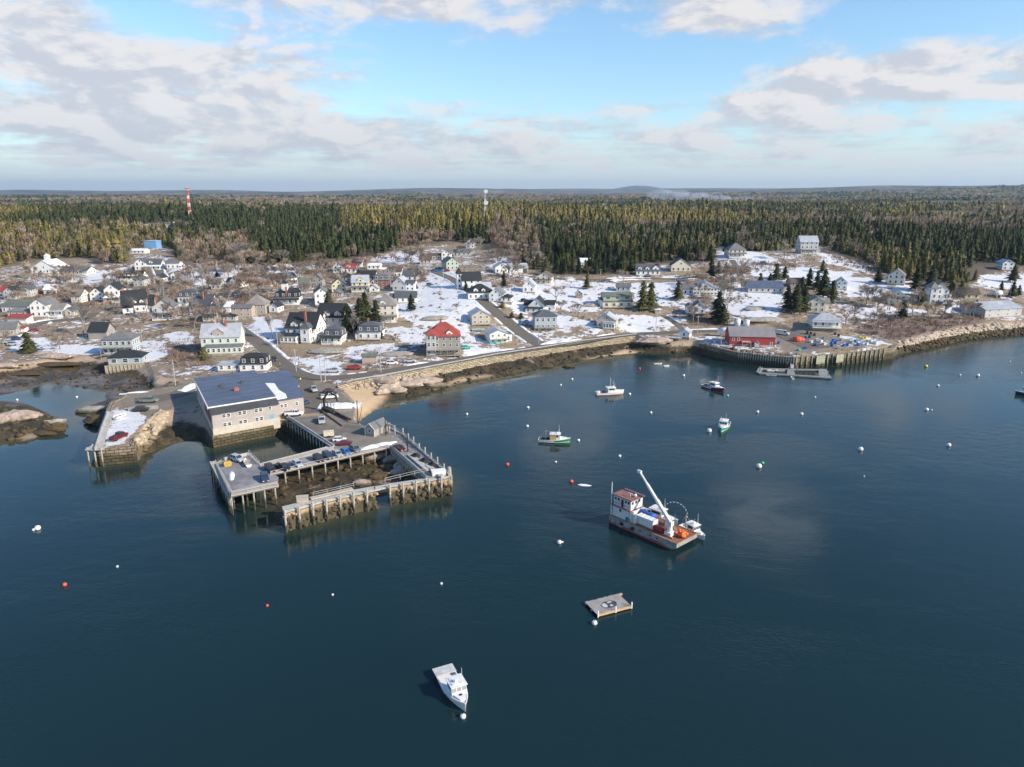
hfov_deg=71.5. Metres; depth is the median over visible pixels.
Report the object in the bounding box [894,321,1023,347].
riprap rocks
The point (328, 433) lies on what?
work trailer
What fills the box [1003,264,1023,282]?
pine tree
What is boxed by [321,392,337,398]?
pickup truck
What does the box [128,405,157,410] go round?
concrete block row
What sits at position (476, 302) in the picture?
ploughed snow
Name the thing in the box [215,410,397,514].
car park pier
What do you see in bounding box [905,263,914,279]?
spruce tree
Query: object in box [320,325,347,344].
wooden house
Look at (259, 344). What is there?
shore road
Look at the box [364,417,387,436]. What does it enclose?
bait shack
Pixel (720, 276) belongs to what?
maple tree
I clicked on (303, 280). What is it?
wooden house
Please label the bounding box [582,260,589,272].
spruce tree
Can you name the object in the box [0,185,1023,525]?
ground
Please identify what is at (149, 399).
pickup truck
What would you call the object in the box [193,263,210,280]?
maple tree
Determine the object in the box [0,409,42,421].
boulder
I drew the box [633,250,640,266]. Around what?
spruce tree
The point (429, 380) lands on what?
boulder
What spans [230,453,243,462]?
parked car
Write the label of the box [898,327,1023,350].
shore rocks
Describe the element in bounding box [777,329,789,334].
delivery van
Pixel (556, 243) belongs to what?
spruce tree
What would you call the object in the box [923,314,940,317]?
boulder
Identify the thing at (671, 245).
spruce tree
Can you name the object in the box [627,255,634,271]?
spruce tree
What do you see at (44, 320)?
ploughed snow
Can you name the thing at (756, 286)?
wooden house
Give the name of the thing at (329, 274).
maple tree
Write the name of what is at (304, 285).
maple tree
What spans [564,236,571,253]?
spruce tree
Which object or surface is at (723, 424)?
lobster boat
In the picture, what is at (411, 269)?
maple tree
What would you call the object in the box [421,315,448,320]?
boulder
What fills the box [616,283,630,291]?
wooden house
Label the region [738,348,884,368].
wharf fendering
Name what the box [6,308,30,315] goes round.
storehouse
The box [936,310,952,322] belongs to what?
maple tree
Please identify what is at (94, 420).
boulder
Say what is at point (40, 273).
maple tree
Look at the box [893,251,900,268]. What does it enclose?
spruce tree
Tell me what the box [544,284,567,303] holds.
maple tree
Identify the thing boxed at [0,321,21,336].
boathouse
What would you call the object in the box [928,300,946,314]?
maple tree
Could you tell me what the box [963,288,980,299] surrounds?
wooden house
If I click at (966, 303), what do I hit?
maple tree
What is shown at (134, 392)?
snow heap
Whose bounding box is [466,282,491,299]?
wooden house
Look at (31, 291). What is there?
wooden house
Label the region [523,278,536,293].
wooden house
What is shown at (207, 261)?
wooden house
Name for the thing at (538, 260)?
spruce tree
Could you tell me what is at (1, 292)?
wooden house
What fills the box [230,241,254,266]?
maple tree
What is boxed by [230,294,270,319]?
wooden house
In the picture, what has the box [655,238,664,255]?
spruce tree
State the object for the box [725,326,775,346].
red barn
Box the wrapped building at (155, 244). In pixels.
[144,240,161,248]
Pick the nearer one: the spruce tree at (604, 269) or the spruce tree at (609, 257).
the spruce tree at (604, 269)
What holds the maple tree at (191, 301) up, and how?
on the ground at (186, 419)
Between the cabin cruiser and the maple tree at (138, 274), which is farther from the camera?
the maple tree at (138, 274)
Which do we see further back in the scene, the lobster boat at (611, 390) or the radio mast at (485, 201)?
the radio mast at (485, 201)
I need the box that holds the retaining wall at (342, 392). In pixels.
[289,390,354,433]
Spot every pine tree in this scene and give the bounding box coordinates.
[632,281,651,310]
[646,281,662,309]
[768,273,773,280]
[771,263,783,278]
[777,285,792,308]
[781,266,788,279]
[783,284,807,312]
[799,276,808,294]
[801,288,811,311]
[804,268,814,285]
[809,271,820,289]
[814,268,831,297]
[826,280,841,301]
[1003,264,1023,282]
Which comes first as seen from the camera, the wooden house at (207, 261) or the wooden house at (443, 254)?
the wooden house at (207, 261)
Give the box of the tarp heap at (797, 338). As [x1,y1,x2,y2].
[793,336,801,341]
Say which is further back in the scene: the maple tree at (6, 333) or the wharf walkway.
the maple tree at (6, 333)
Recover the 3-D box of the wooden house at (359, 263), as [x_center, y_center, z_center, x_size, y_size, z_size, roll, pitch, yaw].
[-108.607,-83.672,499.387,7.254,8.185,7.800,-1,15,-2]
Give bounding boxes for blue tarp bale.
[638,509,656,518]
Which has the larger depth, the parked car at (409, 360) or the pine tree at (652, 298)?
the pine tree at (652, 298)
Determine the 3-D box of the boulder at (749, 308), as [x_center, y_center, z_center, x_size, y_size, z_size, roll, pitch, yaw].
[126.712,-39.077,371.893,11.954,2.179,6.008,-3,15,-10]
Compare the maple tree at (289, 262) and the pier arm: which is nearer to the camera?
the pier arm
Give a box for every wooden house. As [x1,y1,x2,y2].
[0,287,5,297]
[2,285,22,299]
[22,284,37,297]
[42,284,57,294]
[59,264,95,274]
[64,305,79,316]
[70,289,89,302]
[88,286,104,300]
[99,332,140,358]
[103,281,126,302]
[115,270,148,284]
[120,288,147,314]
[132,275,150,286]
[134,257,164,269]
[147,294,178,320]
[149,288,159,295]
[153,273,167,282]
[166,257,184,269]
[170,270,181,279]
[173,276,192,289]
[176,289,199,301]
[178,301,188,307]
[188,292,218,311]
[202,302,225,321]
[203,259,218,271]
[211,278,224,289]
[217,352,271,371]
[221,261,235,271]
[225,274,247,287]
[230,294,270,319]
[263,275,277,286]
[268,301,283,312]
[273,280,302,304]
[278,272,297,284]
[298,278,311,290]
[312,273,324,286]
[313,285,327,305]
[317,303,351,327]
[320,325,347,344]
[331,277,345,291]
[332,261,357,272]
[341,273,351,281]
[351,259,362,267]
[351,275,369,291]
[354,318,384,340]
[356,270,377,284]
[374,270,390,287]
[385,264,403,276]
[389,291,416,303]
[392,275,417,290]
[402,270,418,279]
[406,266,423,270]
[419,255,431,263]
[427,248,451,260]
[441,256,458,270]
[466,238,474,248]
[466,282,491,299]
[467,307,491,325]
[484,326,512,344]
[489,285,513,304]
[509,255,519,262]
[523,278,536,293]
[523,295,556,312]
[532,309,558,330]
[535,270,553,284]
[580,258,587,267]
[596,311,618,331]
[597,292,633,309]
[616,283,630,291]
[635,262,660,274]
[669,257,691,271]
[681,279,717,295]
[685,300,706,316]
[744,280,783,292]
[785,278,800,286]
[805,294,830,312]
[807,313,842,331]
[836,277,847,289]
[887,268,906,285]
[887,287,916,304]
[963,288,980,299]
[996,259,1015,270]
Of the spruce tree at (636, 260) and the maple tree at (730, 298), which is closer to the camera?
the maple tree at (730, 298)
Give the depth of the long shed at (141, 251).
561.87 m
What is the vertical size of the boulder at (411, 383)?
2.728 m
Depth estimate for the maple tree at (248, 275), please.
408.83 m
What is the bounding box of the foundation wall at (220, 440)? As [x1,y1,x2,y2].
[211,420,288,447]
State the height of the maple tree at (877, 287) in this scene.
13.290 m
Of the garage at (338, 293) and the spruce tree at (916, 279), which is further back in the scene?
the spruce tree at (916, 279)
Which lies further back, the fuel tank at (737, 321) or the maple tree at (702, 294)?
the maple tree at (702, 294)
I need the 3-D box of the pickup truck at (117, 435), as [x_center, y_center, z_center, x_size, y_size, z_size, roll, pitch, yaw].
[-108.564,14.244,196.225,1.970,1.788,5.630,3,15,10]
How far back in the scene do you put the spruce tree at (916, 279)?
408.85 m
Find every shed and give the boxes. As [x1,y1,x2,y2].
[56,278,72,283]
[129,248,149,253]
[222,301,233,312]
[361,353,377,363]
[367,263,381,269]
[453,249,470,255]
[575,290,581,297]
[654,308,661,314]
[715,248,722,253]
[742,317,784,322]
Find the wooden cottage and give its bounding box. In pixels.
[107,350,148,365]
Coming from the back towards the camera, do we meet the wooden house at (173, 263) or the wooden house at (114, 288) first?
the wooden house at (173, 263)
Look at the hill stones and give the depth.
367.88 m
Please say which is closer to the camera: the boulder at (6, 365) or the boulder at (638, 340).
the boulder at (6, 365)
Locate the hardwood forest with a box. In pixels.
[0,185,1023,263]
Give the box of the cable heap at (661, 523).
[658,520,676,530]
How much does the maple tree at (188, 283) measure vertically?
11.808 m
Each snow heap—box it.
[119,391,148,394]
[177,383,195,391]
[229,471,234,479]
[317,402,361,409]
[361,441,396,449]
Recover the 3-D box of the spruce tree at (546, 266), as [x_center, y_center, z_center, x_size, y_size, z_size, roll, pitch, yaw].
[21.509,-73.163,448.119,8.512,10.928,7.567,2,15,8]
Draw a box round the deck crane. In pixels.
[637,469,677,538]
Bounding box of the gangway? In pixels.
[789,350,793,368]
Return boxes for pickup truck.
[109,431,128,440]
[139,396,158,402]
[274,462,291,471]
[284,409,303,415]
[308,385,317,391]
[318,415,324,423]
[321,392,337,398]
[325,367,340,372]
[347,364,361,369]
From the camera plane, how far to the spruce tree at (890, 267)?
454.64 m
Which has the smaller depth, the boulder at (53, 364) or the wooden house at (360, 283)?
the boulder at (53, 364)
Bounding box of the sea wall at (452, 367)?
[336,335,636,387]
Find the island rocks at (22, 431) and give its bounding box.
[0,405,67,441]
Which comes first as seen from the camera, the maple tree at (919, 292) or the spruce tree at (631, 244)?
the maple tree at (919, 292)
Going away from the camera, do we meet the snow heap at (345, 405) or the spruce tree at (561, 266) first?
the snow heap at (345, 405)
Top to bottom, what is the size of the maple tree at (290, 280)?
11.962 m
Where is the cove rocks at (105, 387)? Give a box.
[0,362,178,391]
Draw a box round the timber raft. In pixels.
[585,593,632,617]
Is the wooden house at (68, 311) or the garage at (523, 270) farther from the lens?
the garage at (523, 270)
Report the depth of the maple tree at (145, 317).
317.07 m
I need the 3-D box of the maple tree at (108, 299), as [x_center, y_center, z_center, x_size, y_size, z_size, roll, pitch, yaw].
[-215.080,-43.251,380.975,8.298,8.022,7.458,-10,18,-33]
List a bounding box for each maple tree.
[0,330,12,347]
[4,292,16,299]
[10,290,25,299]
[16,285,25,297]
[21,262,29,278]
[24,266,37,279]
[28,270,43,283]
[41,329,73,348]
[44,288,64,296]
[48,264,70,277]
[49,284,60,290]
[53,271,70,283]
[56,278,71,288]
[56,292,73,302]
[60,288,84,304]
[65,261,87,279]
[72,305,90,336]
[77,279,84,288]
[81,282,98,290]
[92,301,112,320]
[102,266,115,278]
[102,277,126,284]
[103,291,113,305]
[103,297,117,306]
[105,307,121,322]
[109,269,127,277]
[121,310,152,341]
[125,296,136,314]
[130,270,143,286]
[132,285,146,289]
[140,266,151,273]
[142,299,148,313]
[145,276,168,299]
[158,300,175,320]
[164,286,180,299]
[167,309,184,326]
[168,282,184,292]
[175,277,197,288]
[177,253,191,277]
[182,309,200,323]
[186,295,197,315]
[187,247,207,264]
[189,304,210,320]
[191,308,202,328]
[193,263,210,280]
[198,269,212,286]
[199,309,211,322]
[202,274,212,290]
[206,278,221,290]
[209,304,230,322]
[210,296,217,302]
[210,317,221,322]
[214,297,226,317]
[216,258,235,270]
[218,287,229,294]
[219,262,234,276]
[221,281,242,300]
[225,254,234,261]
[226,244,236,253]
[229,275,259,295]
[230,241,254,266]
[234,259,248,268]
[237,251,248,272]
[242,248,265,272]
[242,269,276,294]
[246,265,259,271]
[248,276,277,296]
[249,256,269,269]
[256,264,271,274]
[262,313,276,338]
[263,262,278,272]
[267,273,282,290]
[270,249,288,263]
[275,332,283,340]
[276,274,297,285]
[277,262,292,272]
[280,258,291,271]
[290,262,306,277]
[295,268,301,283]
[297,281,317,302]
[299,266,307,276]
[302,260,313,274]
[304,255,318,269]
[307,253,324,261]
[316,260,331,274]
[322,272,337,281]
[329,270,350,279]
[334,258,351,268]
[347,265,364,273]
[348,313,360,335]
[358,251,372,264]
[358,257,372,269]
[366,253,386,262]
[386,265,400,274]
[388,253,400,264]
[389,245,398,254]
[399,248,413,263]
[400,247,416,262]
[402,255,414,268]
[408,265,422,279]
[412,269,422,283]
[415,240,426,249]
[416,251,426,266]
[454,244,465,256]
[461,237,474,248]
[477,236,484,251]
[494,247,504,256]
[502,261,525,271]
[503,249,514,260]
[505,277,520,288]
[506,241,513,249]
[512,264,526,278]
[528,243,540,252]
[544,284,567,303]
[555,300,567,312]
[568,303,582,316]
[616,269,629,282]
[681,273,694,281]
[686,305,699,322]
[690,282,710,297]
[691,268,708,281]
[696,271,710,280]
[699,262,709,278]
[700,292,712,305]
[712,274,730,290]
[714,278,731,290]
[715,263,732,274]
[718,282,740,304]
[722,268,738,276]
[724,296,734,308]
[728,275,736,292]
[731,264,746,276]
[737,276,747,289]
[740,229,751,237]
[778,241,789,258]
[834,306,858,324]
[851,305,863,314]
[853,298,865,308]
[856,287,873,305]
[858,284,875,296]
[868,252,881,264]
[868,283,886,305]
[872,295,887,313]
[876,305,884,321]
[878,291,898,308]
[881,290,890,309]
[887,314,894,328]
[894,300,903,318]
[899,296,921,315]
[911,288,924,308]
[921,301,935,318]
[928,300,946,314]
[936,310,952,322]
[943,302,951,314]
[949,288,968,303]
[950,290,963,307]
[951,307,965,317]
[956,299,976,319]
[961,283,973,299]
[966,302,984,316]
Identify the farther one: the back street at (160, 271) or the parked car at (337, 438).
the back street at (160, 271)
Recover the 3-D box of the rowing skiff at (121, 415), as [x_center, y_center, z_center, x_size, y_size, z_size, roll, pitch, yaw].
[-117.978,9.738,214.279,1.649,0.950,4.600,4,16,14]
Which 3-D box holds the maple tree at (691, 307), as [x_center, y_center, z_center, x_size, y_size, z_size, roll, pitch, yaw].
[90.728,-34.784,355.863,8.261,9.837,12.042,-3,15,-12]
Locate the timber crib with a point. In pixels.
(113, 368)
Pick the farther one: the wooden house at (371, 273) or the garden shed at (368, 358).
the wooden house at (371, 273)
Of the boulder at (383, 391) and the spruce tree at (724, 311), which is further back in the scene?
the spruce tree at (724, 311)
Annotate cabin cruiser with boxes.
[432,663,467,710]
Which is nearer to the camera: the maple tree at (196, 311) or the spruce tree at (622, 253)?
the maple tree at (196, 311)
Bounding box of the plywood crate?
[296,494,308,502]
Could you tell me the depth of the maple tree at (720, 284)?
390.14 m
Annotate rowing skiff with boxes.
[113,412,125,419]
[243,458,251,467]
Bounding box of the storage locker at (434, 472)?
[431,468,445,475]
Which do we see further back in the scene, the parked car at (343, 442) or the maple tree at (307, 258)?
the maple tree at (307, 258)
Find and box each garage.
[221,313,237,321]
[331,289,343,297]
[369,284,379,292]
[507,263,528,272]
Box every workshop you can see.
[87,322,115,338]
[193,370,304,434]
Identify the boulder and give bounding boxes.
[0,363,17,367]
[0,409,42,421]
[0,414,8,423]
[11,371,40,375]
[32,351,54,354]
[34,431,56,435]
[36,353,76,359]
[37,362,81,366]
[43,419,66,423]
[46,425,66,431]
[74,406,106,413]
[82,414,103,425]
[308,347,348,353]
[352,478,371,486]
[366,452,385,459]
[369,472,388,479]
[373,376,399,384]
[375,388,389,394]
[377,383,400,389]
[379,463,392,468]
[380,351,414,356]
[382,454,402,463]
[388,468,406,475]
[389,387,406,393]
[393,460,408,468]
[399,380,423,387]
[413,377,442,384]
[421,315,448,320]
[428,382,445,388]
[540,364,553,367]
[562,365,574,367]
[583,303,599,306]
[635,338,643,343]
[639,337,672,345]
[744,306,764,310]
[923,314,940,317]
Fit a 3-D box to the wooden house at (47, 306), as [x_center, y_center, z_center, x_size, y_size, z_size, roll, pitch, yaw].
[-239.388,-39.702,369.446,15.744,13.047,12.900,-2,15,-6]
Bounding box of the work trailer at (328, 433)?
[323,430,336,437]
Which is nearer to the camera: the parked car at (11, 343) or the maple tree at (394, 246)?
the parked car at (11, 343)
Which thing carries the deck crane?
on the crane barge
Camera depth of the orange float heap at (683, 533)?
145.26 m
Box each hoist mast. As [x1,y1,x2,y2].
[356,400,361,423]
[403,428,408,451]
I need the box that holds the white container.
[636,513,657,528]
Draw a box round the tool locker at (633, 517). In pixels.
[630,512,636,523]
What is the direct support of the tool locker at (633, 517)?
on the crane barge
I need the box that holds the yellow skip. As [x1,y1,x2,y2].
[222,460,231,466]
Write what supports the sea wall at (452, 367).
on the ground at (186, 419)
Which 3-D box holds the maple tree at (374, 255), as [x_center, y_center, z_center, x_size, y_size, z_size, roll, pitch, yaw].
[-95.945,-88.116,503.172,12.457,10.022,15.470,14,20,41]
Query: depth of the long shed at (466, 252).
537.69 m
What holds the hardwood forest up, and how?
on the ground at (186, 419)
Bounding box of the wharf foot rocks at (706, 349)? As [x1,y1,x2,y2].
[703,347,750,354]
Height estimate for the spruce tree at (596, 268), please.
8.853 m
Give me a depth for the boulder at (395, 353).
289.52 m
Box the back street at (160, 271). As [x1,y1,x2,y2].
[154,269,166,298]
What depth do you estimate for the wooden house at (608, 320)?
339.72 m
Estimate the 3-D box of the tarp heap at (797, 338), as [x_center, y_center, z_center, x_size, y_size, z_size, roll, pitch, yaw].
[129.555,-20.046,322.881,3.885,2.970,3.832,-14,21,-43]
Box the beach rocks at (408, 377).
[357,371,426,388]
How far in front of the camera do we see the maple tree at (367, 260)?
479.22 m
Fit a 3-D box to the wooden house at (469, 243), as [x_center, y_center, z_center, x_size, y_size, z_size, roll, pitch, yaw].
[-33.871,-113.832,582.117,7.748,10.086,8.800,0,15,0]
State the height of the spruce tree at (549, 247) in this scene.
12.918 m
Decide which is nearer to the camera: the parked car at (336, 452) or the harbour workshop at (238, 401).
the parked car at (336, 452)
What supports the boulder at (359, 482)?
on the basin rocks at (341, 466)
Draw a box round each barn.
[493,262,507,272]
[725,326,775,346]
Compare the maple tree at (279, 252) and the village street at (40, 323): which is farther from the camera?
the maple tree at (279, 252)
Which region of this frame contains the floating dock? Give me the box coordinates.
[756,365,830,378]
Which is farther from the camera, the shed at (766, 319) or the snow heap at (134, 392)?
the shed at (766, 319)
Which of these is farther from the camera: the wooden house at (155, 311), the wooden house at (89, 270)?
the wooden house at (89, 270)
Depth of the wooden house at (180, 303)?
381.99 m
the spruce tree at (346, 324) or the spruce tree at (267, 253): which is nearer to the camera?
the spruce tree at (346, 324)
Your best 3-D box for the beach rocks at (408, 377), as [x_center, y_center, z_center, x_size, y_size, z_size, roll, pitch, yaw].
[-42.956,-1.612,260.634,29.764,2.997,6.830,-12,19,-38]
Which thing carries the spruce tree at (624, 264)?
on the ground at (186, 419)
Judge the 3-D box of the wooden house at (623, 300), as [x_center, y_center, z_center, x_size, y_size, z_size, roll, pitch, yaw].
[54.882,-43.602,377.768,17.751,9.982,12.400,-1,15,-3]
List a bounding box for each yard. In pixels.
[135,391,191,403]
[775,330,827,347]
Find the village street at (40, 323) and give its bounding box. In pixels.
[0,312,99,337]
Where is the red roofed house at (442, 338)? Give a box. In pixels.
[425,319,461,357]
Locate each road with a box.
[198,317,778,379]
[293,371,326,412]
[425,269,547,345]
[523,275,699,279]
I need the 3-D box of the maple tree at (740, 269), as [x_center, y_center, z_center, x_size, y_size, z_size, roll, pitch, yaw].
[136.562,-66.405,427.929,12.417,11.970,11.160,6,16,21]
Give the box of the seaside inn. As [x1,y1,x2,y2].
[199,320,244,355]
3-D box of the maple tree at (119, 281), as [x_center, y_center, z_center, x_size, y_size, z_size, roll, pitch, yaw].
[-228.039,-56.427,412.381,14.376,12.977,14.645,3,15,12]
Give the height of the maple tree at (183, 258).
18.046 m
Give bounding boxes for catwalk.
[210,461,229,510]
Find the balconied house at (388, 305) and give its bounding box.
[376,294,398,322]
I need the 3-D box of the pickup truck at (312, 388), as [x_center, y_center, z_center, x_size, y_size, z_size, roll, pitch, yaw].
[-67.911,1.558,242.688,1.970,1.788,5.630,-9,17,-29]
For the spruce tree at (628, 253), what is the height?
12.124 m
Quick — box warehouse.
[959,300,1022,317]
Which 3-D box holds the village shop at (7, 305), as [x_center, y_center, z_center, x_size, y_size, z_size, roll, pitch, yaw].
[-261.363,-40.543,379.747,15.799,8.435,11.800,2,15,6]
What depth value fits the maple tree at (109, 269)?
453.27 m
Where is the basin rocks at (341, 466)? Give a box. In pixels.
[265,451,417,499]
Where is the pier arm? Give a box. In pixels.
[390,426,452,492]
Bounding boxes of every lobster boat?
[538,430,570,442]
[595,379,623,395]
[640,504,677,523]
[680,516,704,539]
[700,379,723,391]
[718,417,730,431]
[1015,387,1023,394]
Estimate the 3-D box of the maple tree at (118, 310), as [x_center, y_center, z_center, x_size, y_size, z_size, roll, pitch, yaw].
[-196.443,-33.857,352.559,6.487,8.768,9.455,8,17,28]
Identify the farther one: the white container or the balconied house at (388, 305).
the balconied house at (388, 305)
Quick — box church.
[455,267,481,288]
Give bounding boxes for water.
[0,335,1023,766]
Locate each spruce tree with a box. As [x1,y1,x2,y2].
[16,332,43,352]
[196,347,211,359]
[258,243,266,261]
[264,250,271,263]
[270,247,277,264]
[283,248,291,261]
[287,243,294,260]
[296,248,304,261]
[324,291,332,302]
[340,304,354,331]
[348,297,368,330]
[362,291,372,319]
[369,300,385,325]
[405,294,416,310]
[499,301,505,307]
[500,271,506,285]
[519,248,527,262]
[527,250,534,263]
[531,260,537,269]
[535,253,542,266]
[540,259,552,273]
[546,243,553,257]
[549,252,553,264]
[552,236,559,254]
[554,256,559,270]
[559,261,562,273]
[560,248,565,259]
[561,260,568,272]
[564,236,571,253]
[565,252,570,267]
[569,259,576,271]
[571,246,577,258]
[573,241,577,254]
[575,258,582,269]
[577,263,582,273]
[578,246,583,257]
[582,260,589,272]
[582,273,593,288]
[588,253,594,271]
[593,261,599,272]
[594,238,602,255]
[597,257,602,272]
[602,263,606,273]
[605,249,612,269]
[617,256,628,270]
[620,248,624,261]
[625,237,636,256]
[625,248,630,263]
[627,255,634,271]
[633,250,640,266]
[638,247,645,262]
[645,250,649,261]
[648,245,658,260]
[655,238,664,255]
[655,248,660,259]
[660,250,664,261]
[667,240,673,255]
[668,280,686,299]
[669,246,676,258]
[679,244,686,258]
[684,249,688,261]
[693,244,697,255]
[700,240,707,254]
[706,244,714,260]
[706,257,717,276]
[707,290,729,322]
[715,304,728,323]
[816,260,825,272]
[872,268,884,282]
[878,251,888,268]
[884,255,895,271]
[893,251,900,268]
[893,300,911,316]
[900,257,907,272]
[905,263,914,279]
[906,266,922,290]
[916,288,928,302]
[920,262,929,278]
[922,263,942,284]
[936,262,944,278]
[942,273,948,281]
[945,263,950,277]
[946,274,958,292]
[956,280,966,296]
[964,273,969,282]
[972,269,978,279]
[997,281,1004,291]
[1006,281,1018,296]
[1017,285,1022,295]
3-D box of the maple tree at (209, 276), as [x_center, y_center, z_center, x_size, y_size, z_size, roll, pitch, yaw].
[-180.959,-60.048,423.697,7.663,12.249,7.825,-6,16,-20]
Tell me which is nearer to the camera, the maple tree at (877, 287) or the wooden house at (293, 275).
the maple tree at (877, 287)
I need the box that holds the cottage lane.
[660,315,683,329]
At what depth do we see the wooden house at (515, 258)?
492.34 m
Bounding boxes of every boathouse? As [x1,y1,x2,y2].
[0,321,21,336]
[678,327,691,339]
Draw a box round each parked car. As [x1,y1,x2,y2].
[7,341,18,345]
[11,336,21,339]
[134,405,149,411]
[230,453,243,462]
[260,471,269,481]
[264,462,276,472]
[292,459,302,466]
[312,452,324,462]
[322,450,334,459]
[332,436,346,441]
[332,449,342,456]
[337,439,352,445]
[340,447,351,454]
[349,443,360,452]
[386,360,397,364]
[393,444,405,451]
[404,358,415,362]
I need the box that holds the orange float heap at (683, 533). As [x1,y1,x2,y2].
[674,529,688,537]
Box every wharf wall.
[95,384,186,465]
[700,342,898,368]
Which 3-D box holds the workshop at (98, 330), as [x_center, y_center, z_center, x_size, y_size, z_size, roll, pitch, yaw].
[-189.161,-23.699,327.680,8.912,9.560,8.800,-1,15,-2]
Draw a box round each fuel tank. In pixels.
[718,327,725,336]
[733,318,740,325]
[743,319,749,325]
[993,290,1002,297]
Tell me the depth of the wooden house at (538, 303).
362.64 m
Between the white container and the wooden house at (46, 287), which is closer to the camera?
the white container
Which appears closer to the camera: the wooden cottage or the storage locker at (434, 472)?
the storage locker at (434, 472)
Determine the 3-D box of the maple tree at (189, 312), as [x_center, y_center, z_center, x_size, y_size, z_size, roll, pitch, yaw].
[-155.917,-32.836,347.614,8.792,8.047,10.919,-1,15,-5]
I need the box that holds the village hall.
[31,253,68,274]
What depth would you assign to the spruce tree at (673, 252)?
498.57 m
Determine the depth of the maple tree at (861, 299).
380.61 m
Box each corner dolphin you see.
[85,444,108,466]
[447,466,451,490]
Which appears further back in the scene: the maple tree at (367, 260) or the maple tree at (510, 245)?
the maple tree at (510, 245)
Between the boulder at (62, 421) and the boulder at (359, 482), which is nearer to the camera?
the boulder at (359, 482)
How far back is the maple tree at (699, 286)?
398.29 m
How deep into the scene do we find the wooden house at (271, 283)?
438.34 m
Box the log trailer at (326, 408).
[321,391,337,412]
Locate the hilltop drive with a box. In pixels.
[729,260,745,286]
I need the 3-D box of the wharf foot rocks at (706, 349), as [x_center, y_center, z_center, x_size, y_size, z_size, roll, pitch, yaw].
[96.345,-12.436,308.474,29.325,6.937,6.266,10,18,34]
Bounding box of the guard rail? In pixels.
[347,333,636,383]
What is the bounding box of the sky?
[0,0,1023,191]
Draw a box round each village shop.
[1,300,33,312]
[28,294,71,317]
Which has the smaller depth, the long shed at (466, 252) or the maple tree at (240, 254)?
the maple tree at (240, 254)
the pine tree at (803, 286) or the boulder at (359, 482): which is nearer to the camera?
the boulder at (359, 482)
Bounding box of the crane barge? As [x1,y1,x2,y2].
[609,482,697,549]
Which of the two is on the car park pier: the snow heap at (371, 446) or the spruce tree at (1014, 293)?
the snow heap at (371, 446)
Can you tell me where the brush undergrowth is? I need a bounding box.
[0,250,1023,446]
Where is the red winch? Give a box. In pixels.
[653,524,664,533]
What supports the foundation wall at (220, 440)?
on the ground at (186, 419)
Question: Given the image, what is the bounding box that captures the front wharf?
[281,468,452,533]
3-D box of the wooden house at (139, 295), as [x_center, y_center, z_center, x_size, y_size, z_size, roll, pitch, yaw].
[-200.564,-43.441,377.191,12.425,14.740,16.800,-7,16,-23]
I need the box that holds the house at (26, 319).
[4,314,33,324]
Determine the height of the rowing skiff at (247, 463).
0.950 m
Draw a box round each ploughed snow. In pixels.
[17,312,100,335]
[151,268,168,278]
[246,327,715,373]
[424,269,543,341]
[524,273,707,280]
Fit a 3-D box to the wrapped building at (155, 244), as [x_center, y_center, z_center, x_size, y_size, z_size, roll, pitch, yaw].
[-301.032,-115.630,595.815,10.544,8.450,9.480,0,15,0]
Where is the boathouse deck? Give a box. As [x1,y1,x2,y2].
[664,336,681,340]
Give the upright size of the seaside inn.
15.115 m
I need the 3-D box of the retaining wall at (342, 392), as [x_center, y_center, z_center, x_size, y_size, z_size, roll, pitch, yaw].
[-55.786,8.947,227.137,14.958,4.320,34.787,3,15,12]
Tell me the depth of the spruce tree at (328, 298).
371.30 m
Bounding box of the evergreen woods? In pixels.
[0,184,1023,276]
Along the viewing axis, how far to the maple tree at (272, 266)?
460.36 m
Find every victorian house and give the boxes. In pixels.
[280,311,326,344]
[923,281,952,304]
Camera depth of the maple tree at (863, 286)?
390.49 m
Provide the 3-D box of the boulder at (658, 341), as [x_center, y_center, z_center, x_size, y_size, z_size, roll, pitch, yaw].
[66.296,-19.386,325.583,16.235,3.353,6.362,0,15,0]
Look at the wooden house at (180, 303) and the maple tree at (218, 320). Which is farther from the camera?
the wooden house at (180, 303)
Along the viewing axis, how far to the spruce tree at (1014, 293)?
411.00 m
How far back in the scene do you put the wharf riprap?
207.62 m
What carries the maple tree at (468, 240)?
on the ground at (186, 419)
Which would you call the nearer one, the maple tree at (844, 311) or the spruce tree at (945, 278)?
the maple tree at (844, 311)
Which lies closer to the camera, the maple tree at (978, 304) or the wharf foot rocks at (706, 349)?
the wharf foot rocks at (706, 349)
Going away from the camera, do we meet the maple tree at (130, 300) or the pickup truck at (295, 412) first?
the pickup truck at (295, 412)
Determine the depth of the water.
130.56 m
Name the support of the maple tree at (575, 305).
on the ground at (186, 419)
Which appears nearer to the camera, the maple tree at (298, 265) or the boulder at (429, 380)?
the boulder at (429, 380)
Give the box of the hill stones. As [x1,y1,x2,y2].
[331,280,890,354]
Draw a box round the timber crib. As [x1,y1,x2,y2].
[104,364,144,373]
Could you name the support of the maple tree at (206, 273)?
on the ground at (186, 419)
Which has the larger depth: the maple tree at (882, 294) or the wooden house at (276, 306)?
the maple tree at (882, 294)
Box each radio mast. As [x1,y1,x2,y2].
[185,188,190,215]
[484,189,487,215]
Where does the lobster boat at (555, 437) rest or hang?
on the water
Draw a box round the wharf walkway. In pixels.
[94,411,114,449]
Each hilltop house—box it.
[724,243,746,257]
[795,236,820,254]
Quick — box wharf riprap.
[133,409,169,451]
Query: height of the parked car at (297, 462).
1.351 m
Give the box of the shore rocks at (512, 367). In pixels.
[403,340,710,397]
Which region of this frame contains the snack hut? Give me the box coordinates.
[19,326,28,332]

